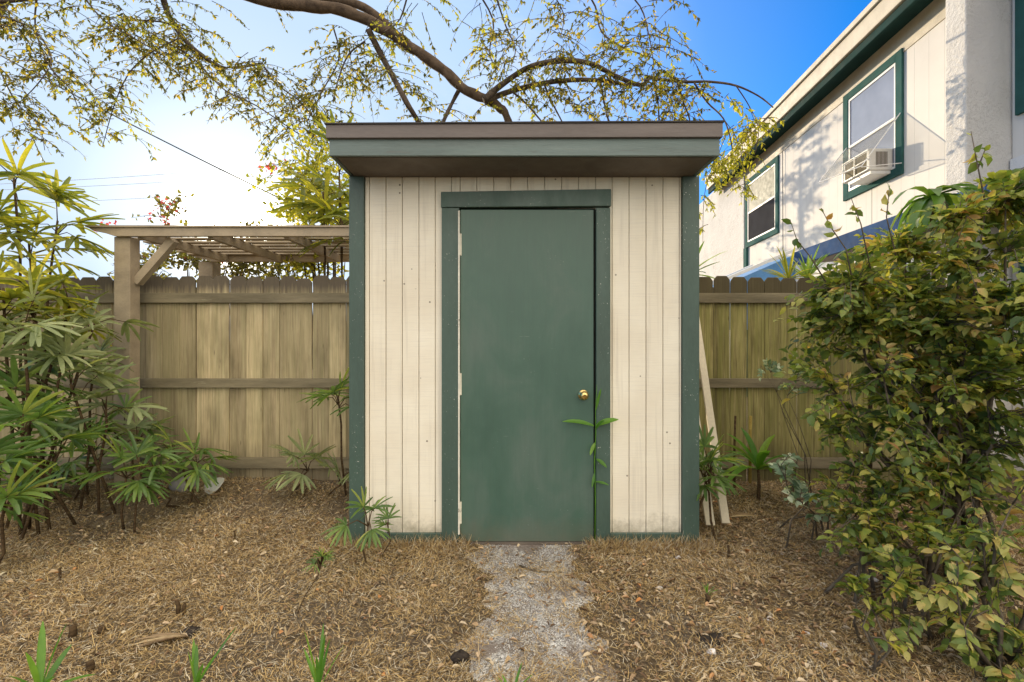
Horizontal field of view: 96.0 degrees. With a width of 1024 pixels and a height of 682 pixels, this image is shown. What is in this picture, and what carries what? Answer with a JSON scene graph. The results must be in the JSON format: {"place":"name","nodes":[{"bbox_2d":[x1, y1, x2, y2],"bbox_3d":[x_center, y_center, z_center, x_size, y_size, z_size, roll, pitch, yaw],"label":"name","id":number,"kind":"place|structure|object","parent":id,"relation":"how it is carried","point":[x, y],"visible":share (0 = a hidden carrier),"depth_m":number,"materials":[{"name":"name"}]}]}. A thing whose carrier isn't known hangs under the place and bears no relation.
{"place":"outdoors","nodes":[
{"label":"outdoors","id":0,"kind":"place"},
{"bbox_2d":[1,55,275,196],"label":"service cable","id":1,"kind":"object","parent":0,"point":[159,138],"visible":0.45,"depth_m":8.45,"materials":[{"name":"rubber"}]},
{"bbox_2d":[17,189,286,203],"bbox_3d":[-27.777,-13.029,40.000,44.446,2.644,0.034,0,0,0],"label":"power line","id":2,"kind":"object","parent":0,"point":[158,197],"visible":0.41,"depth_m":39.99,"materials":[{"name":"rubber"}]},
{"bbox_2d":[5,172,303,189],"bbox_3d":[-27.777,-14.335,40.000,44.446,2.810,0.034,0,0,0],"label":"power line","id":3,"kind":"object","parent":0,"point":[159,182],"visible":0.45,"depth_m":39.99,"materials":[{"name":"rubber"}]},
{"bbox_2d":[5,160,328,183],"bbox_3d":[-27.777,-15.057,40.000,44.447,3.366,0.034,0,0,0],"label":"power line","id":4,"kind":"object","parent":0,"point":[157,174],"visible":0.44,"depth_m":39.99,"materials":[{"name":"rubber"}]},
{"bbox_2d":[59,0,343,172],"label":"thin cable","id":5,"kind":"object","parent":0,"point":[194,83],"visible":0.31,"depth_m":9.26,"materials":[{"name":"rubber"}]},
{"bbox_2d":[0,0,871,309],"label":"sky","id":6,"kind":"structure","parent":0,"point":[762,47],"materials":[{"name":"blue"}]},
{"bbox_2d":[0,369,1023,681],"bbox_3d":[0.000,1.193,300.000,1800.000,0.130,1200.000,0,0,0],"label":"ground","id":7,"kind":"structure","parent":0,"point":[334,503],"depth_m":2.17,"materials":[{"name":"plant"}]},
{"bbox_2d":[0,424,64,562],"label":"lady palm","id":8,"kind":"object","parent":7,"relation":"on","point":[14,496],"visible":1,"depth_m":2.52,"materials":[{"name":"plant"}]},
{"bbox_2d":[0,139,99,456],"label":"lady palm","id":9,"kind":"object","parent":7,"relation":"on","point":[32,177],"visible":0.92,"depth_m":3.31,"materials":[{"name":"plant"}]},
{"bbox_2d":[10,621,94,681],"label":"palm sprout","id":10,"kind":"object","parent":7,"relation":"on","point":[37,671],"visible":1,"depth_m":1.53,"materials":[{"name":"green plant"}]},
{"bbox_2d":[0,347,116,540],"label":"lady palm","id":11,"kind":"object","parent":7,"relation":"on","point":[40,417],"visible":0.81,"depth_m":2.88,"materials":[{"name":"plant"}]},
{"bbox_2d":[58,568,61,580],"bbox_3d":[-2.312,1.201,2.356,0.015,0.081,0.013,0,0,0],"label":"cut stub","id":12,"kind":"object","parent":7,"relation":"on","point":[60,574],"visible":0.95,"depth_m":2.35,"materials":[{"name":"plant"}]},
{"bbox_2d":[0,250,121,530],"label":"lady palm","id":13,"kind":"object","parent":7,"relation":"on","point":[63,300],"visible":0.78,"depth_m":3.09,"materials":[{"name":"plant"}]},
{"bbox_2d":[0,168,124,501],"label":"lady palm","id":14,"kind":"object","parent":7,"relation":"on","point":[91,246],"visible":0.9,"depth_m":3.41,"materials":[{"name":"plant"}]},
{"bbox_2d":[68,624,77,641],"bbox_3d":[-1.823,1.214,1.912,0.031,0.068,0.030,0,0,0],"label":"cut stub","id":15,"kind":"object","parent":7,"relation":"on","point":[73,631],"visible":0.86,"depth_m":1.90,"materials":[{"name":"wood"}]},
{"bbox_2d":[0,265,159,536],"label":"lady palm","id":16,"kind":"object","parent":7,"relation":"on","point":[32,333],"visible":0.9,"depth_m":2.95,"materials":[{"name":"plant"}]},
{"bbox_2d":[2,321,169,514],"bbox_3d":[-2.991,0.544,3.196,0.848,1.346,0.854,0,0,22],"label":"lady palm","id":17,"kind":"object","parent":7,"relation":"on","point":[101,380],"visible":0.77,"depth_m":3.21,"materials":[{"name":"plant"}]},
{"bbox_2d":[0,389,174,502],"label":"lady palm","id":18,"kind":"object","parent":7,"relation":"on","point":[67,473],"visible":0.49,"depth_m":3.44,"materials":[{"name":"plant"}]},
{"bbox_2d":[85,659,94,674],"bbox_3d":[-1.575,1.220,1.720,0.031,0.054,0.030,0,0,0],"label":"cut stub","id":19,"kind":"object","parent":7,"relation":"on","point":[90,664],"visible":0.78,"depth_m":1.71,"materials":[{"name":"wood"}]},
{"bbox_2d":[97,624,105,635],"bbox_3d":[-1.733,1.226,1.945,0.031,0.049,0.030,0,0,0],"label":"cut stub","id":20,"kind":"object","parent":7,"relation":"on","point":[100,629],"visible":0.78,"depth_m":1.94,"materials":[{"name":"wood"}]},
{"bbox_2d":[52,431,188,532],"bbox_3d":[-2.470,0.913,2.972,0.674,0.671,0.657,0,0,0],"label":"lady palm","id":21,"kind":"object","parent":7,"relation":"on","point":[139,486],"visible":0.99,"depth_m":2.92,"materials":[{"name":"plant"}]},
{"bbox_2d":[96,402,191,479],"bbox_3d":[-2.801,0.834,3.498,0.648,0.719,0.519,0,0,35],"label":"lady palm","id":22,"kind":"object","parent":7,"relation":"on","point":[133,424],"visible":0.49,"depth_m":3.50,"materials":[{"name":"plant"}]},
{"bbox_2d":[131,633,186,648],"bbox_3d":[-1.444,1.216,1.890,0.204,0.014,0.087,0,0,-22],"label":"dead frond","id":23,"kind":"object","parent":7,"relation":"on","point":[155,638],"visible":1,"depth_m":1.88,"materials":[{"name":"beige plant"}]},
{"bbox_2d":[104,420,239,507],"bbox_3d":[-2.440,0.884,3.259,0.712,0.631,0.966,0,0,0],"label":"lady palm","id":24,"kind":"object","parent":7,"relation":"on","point":[197,471],"visible":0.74,"depth_m":3.28,"materials":[{"name":"plant"}]},
{"bbox_2d":[0,275,348,480],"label":"wood fence","id":25,"kind":"object","parent":7,"relation":"on","point":[225,363],"visible":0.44,"depth_m":3.83,"materials":[{"name":"brown wood"}]},
{"bbox_2d":[175,599,186,616],"bbox_3d":[-1.504,1.215,2.091,0.051,0.083,0.019,0,0,0],"label":"cut stub","id":26,"kind":"object","parent":7,"relation":"on","point":[178,607],"visible":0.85,"depth_m":2.08,"materials":[{"name":"wood"}]},
{"bbox_2d":[168,475,195,491],"bbox_3d":[-2.549,1.127,3.578,0.216,0.188,0.134,0,0,22],"label":"concrete chunk","id":27,"kind":"object","parent":7,"relation":"on","point":[174,484],"visible":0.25,"depth_m":3.53,"materials":[{"name":"grey concrete"}]},
{"bbox_2d":[180,626,199,637],"bbox_3d":[-1.361,1.228,1.942,0.072,0.035,0.068,0,0,0],"label":"dirt lump","id":28,"kind":"object","parent":7,"relation":"on","point":[188,631],"visible":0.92,"depth_m":1.94,"materials":[{"name":"brown soil"}]},
{"bbox_2d":[95,189,316,282],"bbox_3d":[-3.524,-0.244,5.377,2.311,3.008,1.272,0,0,0],"label":"bougainvillea","id":29,"kind":"object","parent":7,"relation":"on","point":[243,268],"visible":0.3,"depth_m":5.23,"materials":[{"name":"green plant"}]},
{"bbox_2d":[188,628,235,681],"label":"palm sprout","id":30,"kind":"object","parent":7,"relation":"on","point":[196,673],"visible":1,"depth_m":1.55,"materials":[{"name":"green plant"}]},
{"bbox_2d":[203,477,224,493],"bbox_3d":[-2.298,1.111,3.545,0.208,0.109,0.115,0,0,40],"label":"stone disc","id":31,"kind":"object","parent":7,"relation":"on","point":[214,487],"visible":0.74,"depth_m":3.51,"materials":[{"name":"grey stone"}]},
{"bbox_2d":[85,225,348,487],"bbox_3d":[-2.051,0.168,4.290,2.494,2.125,1.460,0,0,0],"label":"garden arbor","id":32,"kind":"object","parent":7,"relation":"on","point":[213,244],"visible":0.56,"depth_m":3.65,"materials":[{"name":"brown wood"}]},
{"bbox_2d":[284,622,301,635],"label":"dead frond","id":33,"kind":"object","parent":7,"relation":"on","point":[287,633],"visible":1,"depth_m":1.92,"materials":[{"name":"brown plant"}]},
{"bbox_2d":[246,112,348,405],"bbox_3d":[-2.233,-0.581,5.011,1.313,3.675,1.057,0,0,0],"label":"bougainvillea","id":34,"kind":"object","parent":7,"relation":"on","point":[317,165],"visible":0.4,"depth_m":4.93,"materials":[{"name":"plant"}]},
{"bbox_2d":[261,429,348,495],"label":"lady palm","id":35,"kind":"object","parent":7,"relation":"on","point":[301,477],"visible":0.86,"depth_m":3.40,"materials":[{"name":"plant"}]},
{"bbox_2d":[260,109,353,276],"bbox_3d":[-1.656,-0.463,4.282,1.138,3.282,1.130,0,0,0],"label":"lady palm","id":36,"kind":"object","parent":7,"relation":"on","point":[328,211],"visible":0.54,"depth_m":4.22,"materials":[{"name":"plant"}]},
{"bbox_2d":[297,547,335,613],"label":"lady palm","id":37,"kind":"object","parent":7,"relation":"on","point":[324,556],"visible":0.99,"depth_m":2.11,"materials":[{"name":"plant"}]},
{"bbox_2d":[298,367,348,495],"bbox_3d":[-1.286,0.678,3.428,0.616,1.040,0.573,0,0,0],"label":"lady palm","id":38,"kind":"object","parent":7,"relation":"on","point":[322,394],"visible":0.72,"depth_m":3.45,"materials":[{"name":"plant"}]},
{"bbox_2d":[304,623,343,681],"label":"palm sprout","id":39,"kind":"object","parent":7,"relation":"on","point":[317,673],"visible":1,"depth_m":1.50,"materials":[{"name":"green plant"}]},
{"bbox_2d":[320,486,400,564],"bbox_3d":[-0.824,1.036,2.551,0.386,0.440,0.377,0,0,0],"label":"lady palm","id":40,"kind":"object","parent":7,"relation":"on","point":[368,534],"visible":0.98,"depth_m":2.52,"materials":[{"name":"plant"}]},
{"bbox_2d":[0,0,784,234],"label":"shade tree","id":41,"kind":"object","parent":7,"relation":"on","point":[373,19],"visible":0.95,"depth_m":5.92,"materials":[{"name":"green plant"}]},
{"bbox_2d":[450,649,469,664],"bbox_3d":[-0.203,1.236,1.799,0.077,0.052,0.054,0,0,0],"label":"dirt lump","id":42,"kind":"object","parent":7,"relation":"on","point":[459,655],"visible":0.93,"depth_m":1.79,"materials":[{"name":"brown soil"}]},
{"bbox_2d":[324,120,724,545],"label":"garden shed","id":43,"kind":"structure","parent":7,"relation":"on","point":[519,291],"depth_m":2.80,"materials":[{"name":"paint"}]},
{"bbox_2d":[460,210,593,540],"bbox_3d":[0.087,0.210,2.783,0.817,2.016,0.081,0,0,0],"label":"door","id":44,"kind":"structure","parent":43,"relation":"in","point":[527,276],"depth_m":2.80,"materials":[{"name":"green metal"}]},
{"bbox_2d":[562,386,618,541],"bbox_3d":[0.469,0.745,2.755,0.331,0.968,0.064,0,0,9],"label":"vine sprout","id":45,"kind":"object","parent":7,"relation":"on","point":[600,423],"visible":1,"depth_m":2.76,"materials":[{"name":"green plant"}]},
{"bbox_2d":[699,416,714,525],"bbox_3d":[1.333,0.475,3.382,0.061,1.461,0.791,0,0,6],"label":"timber board","id":46,"kind":"object","parent":7,"relation":"on","point":[705,504],"visible":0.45,"depth_m":3.05,"materials":[{"name":"beige wood"}]},
{"bbox_2d":[703,583,715,603],"bbox_3d":[0.931,1.197,2.145,0.060,0.125,0.068,0,0,-22],"label":"palm sprout","id":47,"kind":"object","parent":7,"relation":"on","point":[707,597],"visible":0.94,"depth_m":2.15,"materials":[{"name":"green plant"}]},
{"bbox_2d":[691,632,728,644],"bbox_3d":[0.820,1.230,1.904,0.156,0.030,0.073,0,0,0],"label":"dirt lump","id":48,"kind":"object","parent":7,"relation":"on","point":[713,635],"visible":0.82,"depth_m":1.90,"materials":[{"name":"brown soil"}]},
{"bbox_2d":[706,648,715,654],"bbox_3d":[0.792,1.233,1.828,0.038,0.025,0.028,0,0,-32],"label":"scrap","id":49,"kind":"object","parent":7,"relation":"on","point":[709,650],"visible":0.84,"depth_m":1.82,"materials":[{"name":"white paper"}]},
{"bbox_2d":[699,242,725,278],"bbox_3d":[1.512,0.207,4.088,0.587,2.127,0.626,0,0,45],"label":"dracaena","id":50,"kind":"object","parent":7,"relation":"on","point":[700,247],"visible":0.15,"depth_m":4.06,"materials":[{"name":"green plant"}]},
{"bbox_2d":[699,317,729,523],"bbox_3d":[1.442,0.443,3.393,0.054,1.515,0.771,0,0,7],"label":"timber board","id":51,"kind":"object","parent":7,"relation":"on","point":[722,504],"visible":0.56,"depth_m":3.34,"materials":[{"name":"beige wood"}]},
{"bbox_2d":[696,425,746,540],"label":"lady palm","id":52,"kind":"object","parent":7,"relation":"on","point":[711,460],"visible":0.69,"depth_m":2.92,"materials":[{"name":"plant"}]},
{"bbox_2d":[727,545,729,559],"bbox_3d":[1.238,1.214,2.634,0.017,0.091,0.015,0,0,0],"label":"cut stub","id":53,"kind":"object","parent":7,"relation":"on","point":[728,549],"visible":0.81,"depth_m":2.63,"materials":[{"name":"wood"}]},
{"bbox_2d":[733,416,735,489],"bbox_3d":[1.740,0.935,3.600,0.027,0.700,0.018,0,0,0],"label":"bamboo cane","id":54,"kind":"object","parent":7,"relation":"on","point":[734,449],"visible":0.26,"depth_m":3.59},
{"bbox_2d":[729,512,755,516],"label":"dead frond","id":55,"kind":"object","parent":7,"relation":"on","point":[741,514],"visible":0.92,"depth_m":3.11,"materials":[{"name":"beige plant"}]},
{"bbox_2d":[749,416,751,482],"bbox_3d":[1.862,0.847,3.600,0.024,0.525,0.020,0,0,11],"label":"bamboo cane","id":56,"kind":"object","parent":7,"relation":"on","point":[750,435],"visible":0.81,"depth_m":3.59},
{"bbox_2d":[726,247,798,281],"bbox_3d":[3.276,0.001,6.730,1.068,2.498,1.230,0,0,0],"label":"tarp lean to","id":57,"kind":"object","parent":7,"relation":"on","point":[747,273],"visible":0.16,"depth_m":6.17,"materials":[{"name":"blue plastic"}]},
{"bbox_2d":[723,427,808,501],"bbox_3d":[1.829,0.936,3.379,0.640,0.529,0.599,0,0,32],"label":"ginger plant","id":58,"kind":"object","parent":7,"relation":"on","point":[756,458],"visible":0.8,"depth_m":3.40,"materials":[{"name":"green plant"}]},
{"bbox_2d":[757,355,818,507],"bbox_3d":[2.022,0.651,3.293,0.458,1.106,0.232,0,0,0],"label":"wispy weed","id":59,"kind":"object","parent":7,"relation":"on","point":[777,368],"visible":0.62,"depth_m":3.31,"materials":[{"name":"green plant"}]},
{"bbox_2d":[758,247,819,278],"bbox_3d":[2.396,0.222,3.965,0.511,2.096,0.458,0,0,-42],"label":"bromeliad","id":60,"kind":"object","parent":7,"relation":"on","point":[785,267],"visible":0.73,"depth_m":3.97,"materials":[{"name":"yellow plant"}]},
{"bbox_2d":[779,244,829,277],"bbox_3d":[2.643,0.221,4.010,0.494,2.100,0.466,0,0,0],"label":"bromeliad","id":61,"kind":"object","parent":7,"relation":"on","point":[809,265],"visible":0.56,"depth_m":4.02,"materials":[{"name":"green plant"}]},
{"bbox_2d":[768,452,862,547],"bbox_3d":[1.862,0.979,2.794,0.519,0.560,0.388,0,0,12],"label":"variegated plant","id":62,"kind":"object","parent":7,"relation":"on","point":[779,466],"visible":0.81,"depth_m":2.83,"materials":[{"name":"green plant"}]},
{"bbox_2d":[699,276,989,481],"bbox_3d":[2.548,0.401,3.867,2.866,1.898,0.150,0,0,0],"label":"wood fence","id":63,"kind":"object","parent":7,"relation":"on","point":[744,335],"visible":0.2,"depth_m":3.83,"materials":[{"name":"brown wood"}]},
{"bbox_2d":[699,0,1023,470],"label":"townhouse","id":64,"kind":"structure","parent":7,"relation":"on","point":[943,78],"depth_m":5.60,"materials":[{"name":"paint"}]},
{"bbox_2d":[745,155,778,247],"bbox_3d":[4.859,-2.650,9.000,0.030,1.400,1.407,0,0,5],"label":"window","id":65,"kind":"structure","parent":64,"relation":"in","point":[761,214],"depth_m":8.90,"materials":[{"name":"beige glass"}]},
{"bbox_2d":[819,113,900,181],"bbox_3d":[4.327,-2.336,5.840,0.589,0.661,1.051,0,0,0],"label":"bracket","id":66,"kind":"object","parent":64,"relation":"attached to","point":[865,160],"visible":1,"depth_m":5.36,"materials":[{"name":"white metal"}]},
{"bbox_2d":[842,149,892,184],"bbox_3d":[4.439,-2.161,5.768,0.346,0.298,0.504,0,0,0],"label":"air conditioner","id":67,"kind":"object","parent":64,"relation":"attached to","point":[861,175],"visible":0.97,"depth_m":5.61,"materials":[{"name":"paint"}]},
{"bbox_2d":[843,48,903,200],"bbox_3d":[4.592,-2.680,5.900,0.030,1.460,1.086,0,0,5],"label":"window","id":68,"kind":"structure","parent":64,"relation":"in","point":[871,107],"depth_m":5.79,"materials":[{"name":"grey glass"}]},
{"bbox_2d":[1015,0,1023,115],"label":"window","id":69,"kind":"structure","parent":64,"relation":"in","point":[1019,4],"depth_m":4.01,"materials":[{"name":"green paint"}]},
{"bbox_2d":[1018,220,1023,333],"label":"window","id":70,"kind":"structure","parent":64,"relation":"in","point":[1021,267],"depth_m":3.99,"materials":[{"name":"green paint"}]},
{"bbox_2d":[834,243,911,535],"bbox_3d":[2.245,0.334,2.884,0.430,1.872,0.382,0,0,0],"label":"broadleaf plant","id":71,"kind":"object","parent":7,"relation":"on","point":[869,406],"visible":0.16,"depth_m":2.90,"materials":[{"name":"green plant"}]},
{"bbox_2d":[834,569,915,675],"bbox_3d":[1.408,1.058,1.769,0.270,0.406,0.240,0,0,-25],"label":"sapling","id":72,"kind":"object","parent":7,"relation":"on","point":[896,589],"visible":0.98,"depth_m":1.76,"materials":[{"name":"green plant"}]},
{"bbox_2d":[772,132,1023,593],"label":"leafy shrub","id":73,"kind":"object","parent":7,"relation":"on","point":[855,304],"visible":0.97,"depth_m":2.25,"materials":[{"name":"green plant"}]},
{"bbox_2d":[793,184,1023,281],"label":"patio cover","id":74,"kind":"object","parent":7,"relation":"on","point":[833,247],"visible":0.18,"depth_m":5.09,"materials":[{"name":"paint"}]},
{"bbox_2d":[809,443,1023,621],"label":"leafy shrub","id":75,"kind":"object","parent":7,"relation":"on","point":[870,517],"visible":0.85,"depth_m":2.18,"materials":[{"name":"green plant"}]},
{"bbox_2d":[890,183,981,333],"bbox_3d":[2.709,0.144,2.915,0.538,2.252,0.505,0,0,0],"label":"broadleaf plant","id":76,"kind":"object","parent":7,"relation":"on","point":[936,195],"visible":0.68,"depth_m":2.89,"materials":[{"name":"green plant"}]},
{"bbox_2d":[854,478,1023,681],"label":"leafy shrub","id":77,"kind":"object","parent":7,"relation":"on","point":[957,607],"visible":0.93,"depth_m":1.74,"materials":[{"name":"green plant"}]},
{"bbox_2d":[455,544,617,681],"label":"path","id":78,"kind":"structure","parent":0,"point":[490,648],"depth_m":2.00,"materials":[{"name":"gravel"}]},
{"bbox_2d":[497,663,532,681],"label":"palm sprout","id":79,"kind":"object","parent":78,"relation":"on","point":[517,676],"visible":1,"depth_m":1.55,"materials":[{"name":"green plant"}]},
{"bbox_2d":[519,565,560,572],"bbox_3d":[0.149,1.226,2.465,0.237,0.014,0.032,0,0,18],"label":"fallen stick","id":80,"kind":"object","parent":78,"relation":"on","point":[521,566],"visible":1,"depth_m":2.46,"materials":[{"name":"brown wood"}]}
]}

